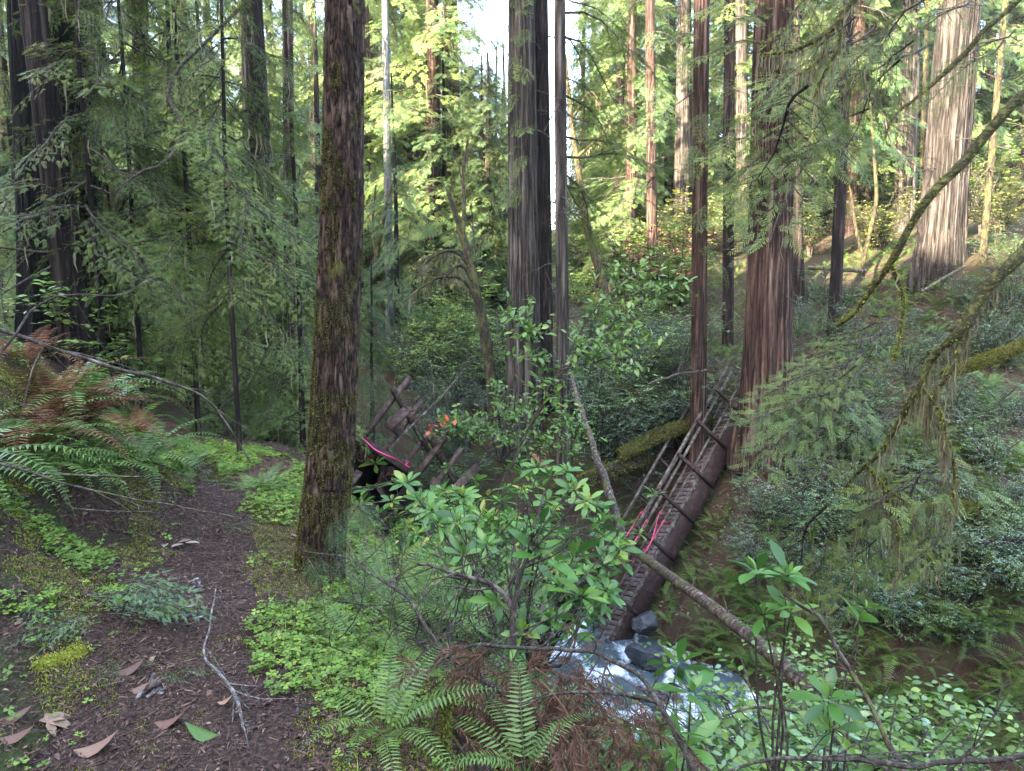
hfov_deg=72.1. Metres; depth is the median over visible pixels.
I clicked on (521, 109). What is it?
redwood tree
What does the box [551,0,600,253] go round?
conifer tree
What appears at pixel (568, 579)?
rhododendron
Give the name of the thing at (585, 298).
tanoak shrub
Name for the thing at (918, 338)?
huckleberry shrub
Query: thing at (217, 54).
conifer tree
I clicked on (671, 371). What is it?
huckleberry shrub
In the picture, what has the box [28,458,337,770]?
trail
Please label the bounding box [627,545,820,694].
fallen pole
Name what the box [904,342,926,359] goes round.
sword fern
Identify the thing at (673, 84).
redwood tree
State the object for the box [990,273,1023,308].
huckleberry shrub
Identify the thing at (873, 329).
sword fern
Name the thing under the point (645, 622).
boulder
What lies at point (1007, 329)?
huckleberry shrub
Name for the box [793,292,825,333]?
huckleberry shrub
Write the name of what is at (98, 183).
redwood tree
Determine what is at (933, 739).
sword fern
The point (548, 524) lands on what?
rhododendron
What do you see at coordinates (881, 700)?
sword fern
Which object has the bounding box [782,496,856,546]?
huckleberry shrub
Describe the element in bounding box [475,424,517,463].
huckleberry shrub
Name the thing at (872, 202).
golden shrub
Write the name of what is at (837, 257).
redwood tree
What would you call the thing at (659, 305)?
tanoak shrub
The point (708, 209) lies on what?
tanoak shrub
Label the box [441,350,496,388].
huckleberry shrub
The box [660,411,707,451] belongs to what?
huckleberry shrub
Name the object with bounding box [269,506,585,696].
twig tangle
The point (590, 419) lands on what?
huckleberry shrub
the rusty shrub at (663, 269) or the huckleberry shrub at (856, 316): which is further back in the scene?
the rusty shrub at (663, 269)
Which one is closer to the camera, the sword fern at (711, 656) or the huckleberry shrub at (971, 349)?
the sword fern at (711, 656)
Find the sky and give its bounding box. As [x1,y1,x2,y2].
[105,0,1004,229]
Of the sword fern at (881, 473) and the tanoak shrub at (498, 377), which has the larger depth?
the tanoak shrub at (498, 377)
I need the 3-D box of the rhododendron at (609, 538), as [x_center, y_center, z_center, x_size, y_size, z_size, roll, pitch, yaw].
[0.163,2.617,9.304,2.909,2.476,2.615,2,7,14]
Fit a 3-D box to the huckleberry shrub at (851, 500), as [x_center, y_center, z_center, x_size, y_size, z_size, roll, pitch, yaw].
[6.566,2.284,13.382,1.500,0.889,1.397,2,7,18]
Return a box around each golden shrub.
[553,234,608,289]
[572,197,691,292]
[614,198,691,257]
[636,183,719,263]
[657,193,716,254]
[660,219,721,258]
[708,170,826,246]
[708,187,744,240]
[710,199,747,248]
[803,176,833,225]
[803,189,851,257]
[831,200,908,247]
[846,175,921,250]
[847,198,920,251]
[867,186,916,223]
[921,153,1023,234]
[968,181,1023,245]
[970,161,1023,233]
[971,151,1023,213]
[972,131,1015,177]
[972,166,1022,216]
[974,115,1023,168]
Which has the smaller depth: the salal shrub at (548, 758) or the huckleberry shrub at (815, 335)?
the salal shrub at (548, 758)
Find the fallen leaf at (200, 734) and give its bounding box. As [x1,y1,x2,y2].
[185,722,217,741]
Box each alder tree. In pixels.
[814,101,877,275]
[919,0,929,199]
[938,0,1023,264]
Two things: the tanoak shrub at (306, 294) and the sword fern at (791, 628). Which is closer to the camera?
the sword fern at (791, 628)
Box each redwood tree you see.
[0,0,128,383]
[0,0,201,327]
[0,0,248,388]
[149,0,318,447]
[155,3,314,446]
[191,0,395,450]
[481,0,578,458]
[498,0,578,417]
[525,0,686,496]
[568,0,643,158]
[583,0,677,241]
[611,0,692,291]
[615,12,676,247]
[626,0,751,241]
[642,0,692,225]
[656,0,750,464]
[669,0,752,245]
[678,0,886,479]
[691,0,753,352]
[792,0,828,306]
[794,0,897,334]
[866,0,935,231]
[906,0,1003,292]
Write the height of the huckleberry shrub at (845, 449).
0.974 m
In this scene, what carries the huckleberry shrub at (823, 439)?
on the ground at (162, 410)
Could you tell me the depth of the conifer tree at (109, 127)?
32.00 m
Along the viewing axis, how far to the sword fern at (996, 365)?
16.51 m
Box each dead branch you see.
[0,277,166,355]
[0,328,263,462]
[0,463,258,546]
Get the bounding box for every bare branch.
[98,0,249,215]
[302,498,529,712]
[337,504,561,648]
[388,357,476,449]
[407,608,708,770]
[490,471,605,645]
[518,658,707,739]
[648,347,738,384]
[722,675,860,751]
[726,680,1023,770]
[768,578,906,770]
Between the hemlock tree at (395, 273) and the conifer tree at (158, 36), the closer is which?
the hemlock tree at (395, 273)
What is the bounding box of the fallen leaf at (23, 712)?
[0,705,31,724]
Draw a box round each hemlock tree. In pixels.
[0,0,15,330]
[0,0,207,407]
[0,0,235,416]
[0,112,132,370]
[69,0,293,436]
[79,130,183,401]
[101,0,223,408]
[105,0,298,432]
[116,0,317,454]
[130,0,299,451]
[172,0,303,364]
[204,0,372,511]
[244,0,396,403]
[356,260,417,541]
[361,73,454,357]
[715,0,1023,640]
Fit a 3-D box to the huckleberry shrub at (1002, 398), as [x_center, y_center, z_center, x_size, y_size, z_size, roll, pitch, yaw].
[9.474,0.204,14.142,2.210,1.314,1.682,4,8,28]
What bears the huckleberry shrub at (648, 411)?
on the ground at (162, 410)
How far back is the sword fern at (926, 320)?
18.68 m
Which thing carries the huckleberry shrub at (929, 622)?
on the ground at (162, 410)
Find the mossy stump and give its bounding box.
[187,453,221,484]
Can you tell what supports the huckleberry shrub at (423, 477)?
on the ground at (162, 410)
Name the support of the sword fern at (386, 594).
on the ground at (162, 410)
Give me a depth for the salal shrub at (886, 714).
6.81 m
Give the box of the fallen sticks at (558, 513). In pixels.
[0,241,1023,770]
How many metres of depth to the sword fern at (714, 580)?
13.61 m
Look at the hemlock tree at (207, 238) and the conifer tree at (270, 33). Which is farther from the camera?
the conifer tree at (270, 33)
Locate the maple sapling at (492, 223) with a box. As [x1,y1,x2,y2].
[413,113,507,351]
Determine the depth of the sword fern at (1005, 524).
11.75 m
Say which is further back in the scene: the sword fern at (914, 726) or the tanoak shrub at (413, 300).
the tanoak shrub at (413, 300)
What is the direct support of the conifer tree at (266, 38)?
on the ground at (162, 410)
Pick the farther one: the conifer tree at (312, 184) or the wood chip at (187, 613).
the conifer tree at (312, 184)
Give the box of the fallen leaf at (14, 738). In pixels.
[0,726,32,743]
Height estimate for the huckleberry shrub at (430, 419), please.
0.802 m
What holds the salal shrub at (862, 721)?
on the ground at (162, 410)
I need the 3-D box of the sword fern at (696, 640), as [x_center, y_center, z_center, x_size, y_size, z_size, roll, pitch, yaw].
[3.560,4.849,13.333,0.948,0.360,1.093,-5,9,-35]
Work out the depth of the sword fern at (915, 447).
13.56 m
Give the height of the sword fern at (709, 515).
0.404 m
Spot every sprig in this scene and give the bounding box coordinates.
[5,607,99,653]
[67,660,123,686]
[86,569,215,625]
[125,575,178,593]
[138,660,204,683]
[149,601,196,616]
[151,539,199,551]
[218,519,261,532]
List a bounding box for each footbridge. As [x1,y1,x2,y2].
[351,375,468,537]
[595,366,737,641]
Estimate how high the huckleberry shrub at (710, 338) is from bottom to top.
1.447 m
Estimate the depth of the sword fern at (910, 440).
13.82 m
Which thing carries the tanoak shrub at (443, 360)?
on the ground at (162, 410)
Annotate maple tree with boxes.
[385,130,500,428]
[551,55,624,335]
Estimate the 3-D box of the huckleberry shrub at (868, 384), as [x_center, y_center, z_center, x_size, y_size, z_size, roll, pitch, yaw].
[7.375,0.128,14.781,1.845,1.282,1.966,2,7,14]
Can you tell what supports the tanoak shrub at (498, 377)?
on the ground at (162, 410)
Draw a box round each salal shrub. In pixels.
[467,653,614,756]
[479,685,548,730]
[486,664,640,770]
[495,696,622,762]
[608,648,937,770]
[639,639,899,755]
[646,678,940,770]
[648,713,1017,770]
[652,702,877,770]
[654,638,923,755]
[660,664,876,770]
[663,676,967,770]
[664,641,822,764]
[664,682,914,770]
[671,714,877,770]
[679,659,983,768]
[680,689,891,751]
[682,708,1005,770]
[683,673,981,769]
[684,642,938,765]
[686,685,789,770]
[691,678,983,767]
[712,681,985,770]
[713,717,896,769]
[714,705,995,770]
[719,670,957,768]
[723,698,806,747]
[723,728,1001,770]
[741,639,945,770]
[744,723,821,770]
[758,633,960,770]
[760,674,793,709]
[762,650,960,770]
[797,705,977,770]
[824,719,979,770]
[866,680,1011,770]
[892,691,1018,770]
[918,721,985,770]
[954,702,1023,770]
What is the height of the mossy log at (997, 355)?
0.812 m
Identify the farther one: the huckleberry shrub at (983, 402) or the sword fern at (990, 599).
the huckleberry shrub at (983, 402)
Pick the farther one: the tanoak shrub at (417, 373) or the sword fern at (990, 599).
the tanoak shrub at (417, 373)
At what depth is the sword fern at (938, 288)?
19.20 m
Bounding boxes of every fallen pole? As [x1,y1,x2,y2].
[378,342,410,371]
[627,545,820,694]
[920,265,965,292]
[976,538,1023,543]
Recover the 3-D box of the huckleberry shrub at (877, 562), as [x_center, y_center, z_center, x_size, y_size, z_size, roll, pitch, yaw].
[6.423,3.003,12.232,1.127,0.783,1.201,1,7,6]
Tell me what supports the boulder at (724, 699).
on the ground at (162, 410)
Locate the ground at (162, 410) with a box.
[0,128,1023,770]
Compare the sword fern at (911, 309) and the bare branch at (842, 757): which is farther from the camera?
the sword fern at (911, 309)
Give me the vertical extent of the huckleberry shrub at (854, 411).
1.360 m
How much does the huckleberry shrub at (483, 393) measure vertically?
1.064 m
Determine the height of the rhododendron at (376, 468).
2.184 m
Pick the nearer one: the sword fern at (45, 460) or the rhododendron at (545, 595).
the sword fern at (45, 460)
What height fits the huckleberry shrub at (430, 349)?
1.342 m
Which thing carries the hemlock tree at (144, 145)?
on the ground at (162, 410)
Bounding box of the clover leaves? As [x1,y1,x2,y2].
[0,322,554,770]
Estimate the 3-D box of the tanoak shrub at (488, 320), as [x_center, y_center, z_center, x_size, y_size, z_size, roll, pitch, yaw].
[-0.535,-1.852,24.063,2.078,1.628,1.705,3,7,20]
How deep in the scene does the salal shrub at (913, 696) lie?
6.94 m
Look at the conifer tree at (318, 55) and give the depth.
41.74 m
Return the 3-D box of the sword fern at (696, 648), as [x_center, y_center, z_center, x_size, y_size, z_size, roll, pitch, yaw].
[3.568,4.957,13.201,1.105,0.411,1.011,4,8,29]
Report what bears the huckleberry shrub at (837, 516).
on the ground at (162, 410)
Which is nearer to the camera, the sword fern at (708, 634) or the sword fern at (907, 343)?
the sword fern at (708, 634)
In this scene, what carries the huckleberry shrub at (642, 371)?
on the ground at (162, 410)
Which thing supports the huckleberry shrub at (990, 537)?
on the ground at (162, 410)
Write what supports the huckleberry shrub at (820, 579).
on the ground at (162, 410)
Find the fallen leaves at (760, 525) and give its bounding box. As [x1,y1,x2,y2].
[0,277,1023,770]
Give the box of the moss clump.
[27,637,93,680]
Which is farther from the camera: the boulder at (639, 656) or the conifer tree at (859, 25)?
the conifer tree at (859, 25)
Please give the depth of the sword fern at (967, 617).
10.88 m
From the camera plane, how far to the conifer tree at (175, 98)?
28.66 m
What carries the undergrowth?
on the ground at (162, 410)
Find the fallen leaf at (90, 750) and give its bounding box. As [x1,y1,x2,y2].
[73,730,117,757]
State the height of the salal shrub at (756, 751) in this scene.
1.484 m
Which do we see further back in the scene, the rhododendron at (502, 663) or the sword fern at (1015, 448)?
the sword fern at (1015, 448)
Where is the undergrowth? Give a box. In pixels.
[362,233,1023,770]
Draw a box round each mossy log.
[615,413,714,460]
[887,499,1001,523]
[939,338,1023,377]
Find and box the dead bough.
[387,623,711,770]
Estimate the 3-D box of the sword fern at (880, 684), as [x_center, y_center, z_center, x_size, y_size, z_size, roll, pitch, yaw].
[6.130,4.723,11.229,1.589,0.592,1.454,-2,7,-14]
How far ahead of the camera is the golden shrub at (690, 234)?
27.16 m
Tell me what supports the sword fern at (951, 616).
on the ground at (162, 410)
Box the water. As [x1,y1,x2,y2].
[391,542,917,766]
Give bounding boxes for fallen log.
[551,450,654,497]
[807,266,866,272]
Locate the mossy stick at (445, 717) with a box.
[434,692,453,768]
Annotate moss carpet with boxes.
[0,359,594,770]
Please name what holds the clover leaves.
on the ground at (162, 410)
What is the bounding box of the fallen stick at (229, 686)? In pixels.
[203,589,292,759]
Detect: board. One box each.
[352,470,361,485]
[384,404,411,430]
[385,417,401,435]
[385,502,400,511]
[428,476,446,495]
[430,464,479,510]
[529,451,552,471]
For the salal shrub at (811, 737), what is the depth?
7.19 m
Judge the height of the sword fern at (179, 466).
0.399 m
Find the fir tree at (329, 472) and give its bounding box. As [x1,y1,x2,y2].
[292,0,381,615]
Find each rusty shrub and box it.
[617,238,691,283]
[634,235,691,285]
[646,258,691,289]
[646,261,719,308]
[657,219,722,277]
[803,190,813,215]
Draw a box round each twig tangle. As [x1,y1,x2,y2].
[137,433,603,697]
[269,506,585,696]
[326,517,674,770]
[350,491,572,653]
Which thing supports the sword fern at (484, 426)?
on the ground at (162, 410)
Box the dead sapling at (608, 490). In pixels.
[566,358,626,567]
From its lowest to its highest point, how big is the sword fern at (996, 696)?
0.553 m
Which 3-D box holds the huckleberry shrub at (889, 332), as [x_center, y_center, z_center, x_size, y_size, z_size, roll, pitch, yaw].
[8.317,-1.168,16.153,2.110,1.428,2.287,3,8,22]
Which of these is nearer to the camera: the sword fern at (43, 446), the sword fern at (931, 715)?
the sword fern at (43, 446)
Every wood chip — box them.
[134,672,166,700]
[175,604,203,621]
[187,577,204,590]
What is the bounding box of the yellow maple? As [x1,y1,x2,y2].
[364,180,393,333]
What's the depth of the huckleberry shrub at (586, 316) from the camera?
22.03 m
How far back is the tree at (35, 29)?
7.76 m
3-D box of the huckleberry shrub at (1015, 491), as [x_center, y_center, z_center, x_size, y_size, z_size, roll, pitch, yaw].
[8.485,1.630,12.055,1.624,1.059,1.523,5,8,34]
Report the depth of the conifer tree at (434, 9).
27.93 m
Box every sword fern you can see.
[0,324,90,384]
[0,357,171,410]
[0,385,135,475]
[0,396,145,441]
[0,404,127,519]
[0,419,138,455]
[0,423,143,508]
[1,370,143,416]
[2,379,177,463]
[12,411,118,442]
[16,346,203,435]
[29,394,195,454]
[37,418,155,481]
[44,436,190,496]
[83,417,219,508]
[87,378,168,415]
[107,401,183,423]
[107,421,228,470]
[108,404,196,439]
[109,387,153,408]
[131,390,181,410]
[166,414,218,430]
[166,442,245,482]
[171,446,251,472]
[211,472,294,495]
[226,461,299,489]
[240,472,294,484]
[265,472,301,497]
[298,639,508,770]
[301,583,431,675]
[343,558,489,644]
[346,535,460,610]
[346,561,443,641]
[368,567,506,656]
[372,559,455,621]
[387,560,509,642]
[388,585,482,623]
[396,561,478,622]
[429,652,592,770]
[461,415,485,427]
[465,448,501,456]
[592,733,698,770]
[648,629,686,655]
[655,604,676,623]
[657,567,683,600]
[674,643,721,663]
[675,561,695,580]
[678,635,717,655]
[684,539,711,549]
[684,561,745,598]
[686,621,730,639]
[688,632,735,658]
[690,529,713,541]
[694,619,740,648]
[694,626,725,643]
[695,508,723,524]
[695,522,720,535]
[695,638,737,676]
[705,640,753,668]
[706,566,768,600]
[708,637,766,666]
[715,577,770,613]
[715,633,737,645]
[717,589,766,619]
[719,594,778,623]
[722,568,752,595]
[724,643,777,684]
[726,648,774,683]
[731,609,783,634]
[746,593,813,631]
[751,510,810,549]
[758,588,818,619]
[761,629,813,658]
[770,611,823,652]
[776,603,836,628]
[782,638,854,666]
[783,503,809,533]
[789,544,836,563]
[799,586,843,601]
[810,345,874,362]
[812,288,866,305]
[815,572,888,630]
[815,622,867,644]
[828,575,916,628]
[830,592,916,630]
[831,584,929,634]
[834,340,900,360]
[835,454,923,490]
[836,629,896,657]
[837,677,909,706]
[839,372,890,388]
[839,684,911,716]
[842,551,955,610]
[842,652,897,664]
[843,644,918,682]
[850,378,903,393]
[850,436,907,468]
[850,677,927,733]
[851,663,933,708]
[852,323,888,333]
[852,334,910,353]
[852,687,911,711]
[854,291,881,302]
[857,644,910,666]
[858,628,942,688]
[859,438,902,456]
[861,276,906,289]
[861,425,919,443]
[861,549,943,587]
[865,477,910,501]
[867,305,896,321]
[868,298,923,308]
[871,547,958,596]
[871,700,937,734]
[873,268,908,277]
[875,681,979,718]
[877,589,971,616]
[878,416,960,446]
[878,560,937,593]
[879,434,992,465]
[880,428,933,447]
[884,454,965,480]
[884,726,924,751]
[887,469,944,491]
[887,687,979,726]
[889,422,958,452]
[889,443,966,459]
[890,718,936,738]
[891,311,942,324]
[891,653,955,676]
[892,323,932,332]
[892,414,934,429]
[893,289,934,299]
[895,584,979,623]
[896,711,1005,754]
[898,386,945,405]
[900,303,948,318]
[903,434,971,456]
[904,283,928,293]
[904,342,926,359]
[905,484,970,499]
[907,729,971,744]
[908,535,967,565]
[908,617,992,662]
[908,702,966,720]
[909,363,939,377]
[909,414,1002,444]
[912,700,970,739]
[913,606,983,632]
[914,292,954,308]
[917,435,985,451]
[918,543,1000,558]
[918,629,1023,667]
[919,726,1015,765]
[920,421,972,434]
[920,601,1023,648]
[922,280,955,291]
[922,321,956,335]
[926,677,1016,720]
[929,605,1023,642]
[934,619,1001,652]
[938,433,1002,462]
[939,533,1016,568]
[943,689,1022,737]
[944,517,1003,530]
[944,672,1007,715]
[946,383,1023,413]
[946,690,1022,727]
[949,579,1023,613]
[949,609,1022,636]
[949,609,1023,627]
[951,398,999,413]
[956,654,1023,689]
[956,697,1023,734]
[957,442,1023,480]
[957,521,1023,543]
[957,606,1023,637]
[957,673,1023,715]
[959,468,1022,506]
[959,577,1023,615]
[960,672,1022,711]
[961,469,1023,493]
[962,435,1023,453]
[964,372,1017,392]
[964,480,1023,517]
[964,620,1020,653]
[966,721,1023,738]
[967,487,1022,524]
[968,721,1023,769]
[969,370,1023,390]
[971,545,1022,557]
[972,522,1023,575]
[975,516,1018,526]
[976,651,1023,686]
[976,680,1023,701]
[977,655,1023,677]
[978,281,1023,296]
[978,511,1023,528]
[979,436,1023,472]
[979,606,1023,633]
[983,681,1023,698]
[984,713,1017,745]
[994,359,1023,367]
[995,389,1023,404]
[995,503,1023,520]
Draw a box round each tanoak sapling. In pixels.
[427,377,607,473]
[489,250,698,485]
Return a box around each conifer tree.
[0,0,15,331]
[0,0,103,328]
[100,0,171,299]
[101,0,219,311]
[122,0,195,205]
[125,1,238,330]
[151,11,228,174]
[164,0,283,310]
[183,0,314,330]
[186,0,236,218]
[220,0,321,288]
[226,1,310,290]
[263,0,323,318]
[265,0,322,259]
[282,0,323,251]
[282,0,446,323]
[298,0,324,154]
[304,1,401,140]
[308,0,403,313]
[308,2,397,160]
[322,0,420,338]
[362,0,507,323]
[363,0,555,305]
[369,0,441,253]
[369,0,446,308]
[374,0,441,326]
[374,0,445,278]
[377,27,480,338]
[416,55,507,339]
[419,0,474,187]
[440,79,502,310]
[441,52,507,331]
[460,79,506,296]
[485,34,507,245]
[490,42,507,302]
[490,89,555,302]
[550,0,611,272]
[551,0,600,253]
[551,0,615,240]
[551,0,662,271]
[551,0,707,286]
[552,0,680,283]
[553,232,590,277]
[568,0,663,221]
[640,0,723,224]
[642,0,711,209]
[657,0,813,235]
[659,0,718,214]
[660,5,752,224]
[692,0,752,192]
[709,0,901,234]
[800,0,899,162]
[800,0,929,234]
[801,0,838,206]
[804,0,937,214]
[805,0,931,209]
[854,1,934,177]
[871,0,1023,200]
[893,0,1023,189]
[928,4,1023,144]
[974,1,1023,167]
[976,0,1023,155]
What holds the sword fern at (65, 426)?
on the ground at (162, 410)
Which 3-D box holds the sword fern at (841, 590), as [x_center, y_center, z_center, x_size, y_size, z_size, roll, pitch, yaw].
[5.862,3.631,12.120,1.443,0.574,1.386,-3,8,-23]
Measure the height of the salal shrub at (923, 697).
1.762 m
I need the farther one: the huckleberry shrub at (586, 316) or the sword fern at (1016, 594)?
the huckleberry shrub at (586, 316)
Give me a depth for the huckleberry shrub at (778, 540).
13.44 m
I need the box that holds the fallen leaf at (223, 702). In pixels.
[218,695,231,704]
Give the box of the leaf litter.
[0,324,647,770]
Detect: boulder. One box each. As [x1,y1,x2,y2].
[570,677,598,698]
[604,638,613,643]
[624,643,670,670]
[631,610,657,633]
[712,661,728,672]
[716,694,730,702]
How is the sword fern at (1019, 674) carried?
on the ground at (162, 410)
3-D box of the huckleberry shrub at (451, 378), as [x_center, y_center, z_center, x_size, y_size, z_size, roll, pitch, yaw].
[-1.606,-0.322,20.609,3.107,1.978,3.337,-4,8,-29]
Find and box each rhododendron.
[353,483,531,587]
[359,457,534,573]
[369,485,563,570]
[371,494,522,571]
[374,484,606,584]
[382,546,478,643]
[384,529,473,589]
[389,457,615,669]
[389,498,505,587]
[398,477,544,583]
[398,491,592,653]
[398,503,560,638]
[404,556,475,588]
[415,515,540,641]
[416,498,511,635]
[416,502,537,606]
[419,485,597,608]
[422,524,557,654]
[427,553,472,602]
[430,513,639,669]
[430,525,579,655]
[438,462,582,664]
[467,507,610,717]
[471,482,635,674]
[471,637,538,688]
[472,559,528,642]
[522,486,664,676]
[605,637,724,770]
[727,540,818,770]
[785,592,894,770]
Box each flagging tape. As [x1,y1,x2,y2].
[363,439,409,467]
[631,520,667,562]
[645,510,663,550]
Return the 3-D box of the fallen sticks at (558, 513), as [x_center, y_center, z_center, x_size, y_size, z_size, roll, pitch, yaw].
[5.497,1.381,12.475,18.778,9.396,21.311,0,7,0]
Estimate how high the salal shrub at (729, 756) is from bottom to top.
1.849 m
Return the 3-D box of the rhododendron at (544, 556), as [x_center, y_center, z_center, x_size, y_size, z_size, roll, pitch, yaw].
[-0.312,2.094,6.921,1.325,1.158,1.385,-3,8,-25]
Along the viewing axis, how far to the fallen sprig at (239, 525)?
4.77 m
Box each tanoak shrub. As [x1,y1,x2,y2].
[0,271,203,411]
[15,260,191,378]
[110,300,209,387]
[279,263,315,336]
[311,249,399,300]
[361,263,430,319]
[378,339,438,389]
[381,294,442,338]
[393,268,456,323]
[393,348,445,386]
[398,308,465,366]
[399,318,443,362]
[401,303,454,340]
[403,334,483,397]
[405,313,476,369]
[406,244,507,335]
[412,291,503,362]
[417,358,467,392]
[420,304,477,358]
[427,310,473,341]
[431,302,475,331]
[434,327,478,370]
[461,350,504,389]
[465,322,506,349]
[465,328,506,394]
[466,311,506,344]
[466,313,506,373]
[484,290,507,325]
[552,254,599,306]
[552,263,593,315]
[553,325,622,390]
[568,260,596,299]
[569,222,646,296]
[572,278,609,322]
[575,218,655,294]
[575,300,624,337]
[580,299,653,341]
[586,246,671,307]
[588,334,635,379]
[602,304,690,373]
[608,293,673,337]
[614,271,675,314]
[624,303,671,329]
[626,281,678,322]
[633,245,684,302]
[635,218,722,296]
[646,250,714,309]
[662,277,719,317]
[669,193,722,237]
[831,133,920,224]
[862,137,920,206]
[918,118,1023,212]
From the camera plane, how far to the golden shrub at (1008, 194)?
20.95 m
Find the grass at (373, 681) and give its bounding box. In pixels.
[258,564,534,770]
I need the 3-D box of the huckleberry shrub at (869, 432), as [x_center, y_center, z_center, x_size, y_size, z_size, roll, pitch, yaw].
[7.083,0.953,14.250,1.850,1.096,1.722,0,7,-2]
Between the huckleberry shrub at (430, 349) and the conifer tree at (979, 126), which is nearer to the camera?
the huckleberry shrub at (430, 349)
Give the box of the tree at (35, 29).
[0,0,118,397]
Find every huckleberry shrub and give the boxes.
[363,318,474,377]
[385,319,439,343]
[389,408,446,441]
[391,324,442,361]
[392,325,479,387]
[397,341,467,390]
[401,447,451,483]
[402,339,477,384]
[402,365,447,396]
[402,382,446,417]
[405,339,504,406]
[407,414,454,458]
[408,337,454,371]
[409,361,471,405]
[410,379,472,415]
[413,318,493,372]
[413,459,455,494]
[415,328,505,387]
[415,408,448,429]
[418,449,481,486]
[420,306,468,343]
[429,379,480,419]
[430,403,470,444]
[433,398,501,452]
[435,350,479,379]
[435,428,478,456]
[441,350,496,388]
[442,379,500,412]
[447,371,505,416]
[447,444,501,477]
[448,356,505,404]
[452,316,506,357]
[452,454,491,493]
[454,360,499,397]
[456,307,506,331]
[456,340,505,381]
[460,301,506,346]
[461,447,507,483]
[463,295,507,328]
[464,313,506,366]
[469,302,507,330]
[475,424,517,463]
[530,365,629,442]
[533,360,633,435]
[544,376,670,455]
[549,359,653,421]
[551,410,614,457]
[552,382,636,454]
[553,303,612,345]
[553,325,595,354]
[553,325,611,363]
[553,330,623,389]
[553,341,618,388]
[553,349,615,390]
[555,383,641,439]
[564,439,657,492]
[569,300,621,337]
[569,320,690,398]
[569,322,646,371]
[570,360,625,416]
[570,405,651,461]
[574,363,651,421]
[575,318,690,393]
[576,412,640,457]
[579,317,622,343]
[581,422,667,476]
[587,372,670,427]
[587,393,662,446]
[588,322,653,365]
[588,364,655,406]
[590,404,684,470]
[592,339,680,398]
[595,401,669,448]
[599,426,656,459]
[600,350,678,404]
[604,380,688,434]
[606,365,739,448]
[610,391,688,450]
[613,320,666,362]
[615,329,688,379]
[620,301,742,384]
[622,464,671,508]
[623,370,680,412]
[626,339,689,378]
[627,391,707,439]
[628,330,689,377]
[629,365,739,445]
[629,396,681,450]
[631,301,689,343]
[634,302,725,360]
[635,325,686,368]
[635,394,708,422]
[640,379,686,412]
[641,359,740,420]
[645,369,717,413]
[645,383,686,424]
[651,312,708,344]
[651,353,731,415]
[653,314,738,359]
[660,309,720,343]
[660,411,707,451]
[674,313,720,340]
[716,498,808,568]
[717,528,814,586]
[723,473,817,529]
[724,401,822,456]
[732,480,846,558]
[733,527,826,587]
[743,454,843,539]
[751,532,855,596]
[755,477,855,541]
[757,456,873,521]
[764,430,841,480]
[774,451,836,488]
[781,470,861,533]
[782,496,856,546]
[786,457,873,515]
[786,520,867,591]
[791,466,922,549]
[793,262,850,305]
[793,280,827,317]
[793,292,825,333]
[793,292,851,328]
[793,346,888,405]
[794,310,849,347]
[795,367,910,423]
[796,380,899,446]
[799,286,882,340]
[799,399,879,447]
[801,387,880,442]
[801,420,861,458]
[802,263,849,299]
[806,497,908,567]
[807,520,938,594]
[810,403,897,446]
[810,442,909,505]
[811,541,950,619]
[811,575,890,630]
[812,557,884,605]
[813,445,895,504]
[815,608,896,660]
[816,361,905,408]
[818,479,902,525]
[819,412,869,461]
[820,264,874,306]
[821,483,895,526]
[822,563,898,613]
[823,424,891,465]
[825,570,913,629]
[828,303,931,360]
[829,303,926,363]
[833,423,909,475]
[834,384,914,423]
[834,556,937,636]
[837,406,911,459]
[839,353,908,387]
[843,374,902,426]
[843,469,925,504]
[847,546,975,626]
[849,548,934,613]
[856,419,941,477]
[860,547,904,576]
[860,581,967,648]
[862,529,963,578]
[884,329,942,385]
[886,328,943,359]
[890,575,993,643]
[891,462,971,502]
[903,321,993,367]
[903,491,1023,567]
[903,522,1023,607]
[908,322,946,354]
[909,483,1023,575]
[910,317,1014,362]
[910,510,998,573]
[919,546,997,604]
[921,365,1023,426]
[926,580,1023,649]
[927,456,987,499]
[929,376,994,427]
[930,313,1023,371]
[935,369,992,404]
[935,462,1023,520]
[937,260,1007,304]
[937,278,1019,323]
[939,405,1023,474]
[942,301,1023,348]
[943,406,1023,447]
[944,283,1023,325]
[946,498,1023,563]
[948,424,1017,466]
[951,293,1023,338]
[953,312,1023,370]
[955,270,1023,313]
[956,442,1023,509]
[957,385,1022,438]
[961,518,1023,597]
[964,370,1023,428]
[967,233,1023,283]
[971,256,1023,288]
[974,276,1023,315]
[974,521,1023,600]
[975,275,1023,327]
[978,490,1023,556]
[979,312,1023,366]
[983,306,1023,341]
[985,222,1023,254]
[987,311,1022,342]
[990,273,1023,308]
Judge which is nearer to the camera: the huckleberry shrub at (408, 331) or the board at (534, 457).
the board at (534, 457)
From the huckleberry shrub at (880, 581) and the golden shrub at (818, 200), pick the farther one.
the golden shrub at (818, 200)
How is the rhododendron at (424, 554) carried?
on the ground at (162, 410)
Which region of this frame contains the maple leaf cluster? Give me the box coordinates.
[426,415,455,434]
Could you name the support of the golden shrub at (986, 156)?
on the ground at (162, 410)
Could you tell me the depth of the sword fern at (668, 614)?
14.01 m
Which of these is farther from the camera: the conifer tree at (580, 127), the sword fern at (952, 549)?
the conifer tree at (580, 127)
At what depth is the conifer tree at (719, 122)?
39.79 m
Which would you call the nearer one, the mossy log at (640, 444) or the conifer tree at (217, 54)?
the mossy log at (640, 444)
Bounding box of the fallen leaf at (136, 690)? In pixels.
[130,677,158,693]
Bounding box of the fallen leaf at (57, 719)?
[39,712,70,735]
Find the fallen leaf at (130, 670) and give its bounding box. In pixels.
[117,659,143,675]
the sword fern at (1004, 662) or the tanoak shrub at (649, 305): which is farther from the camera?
the tanoak shrub at (649, 305)

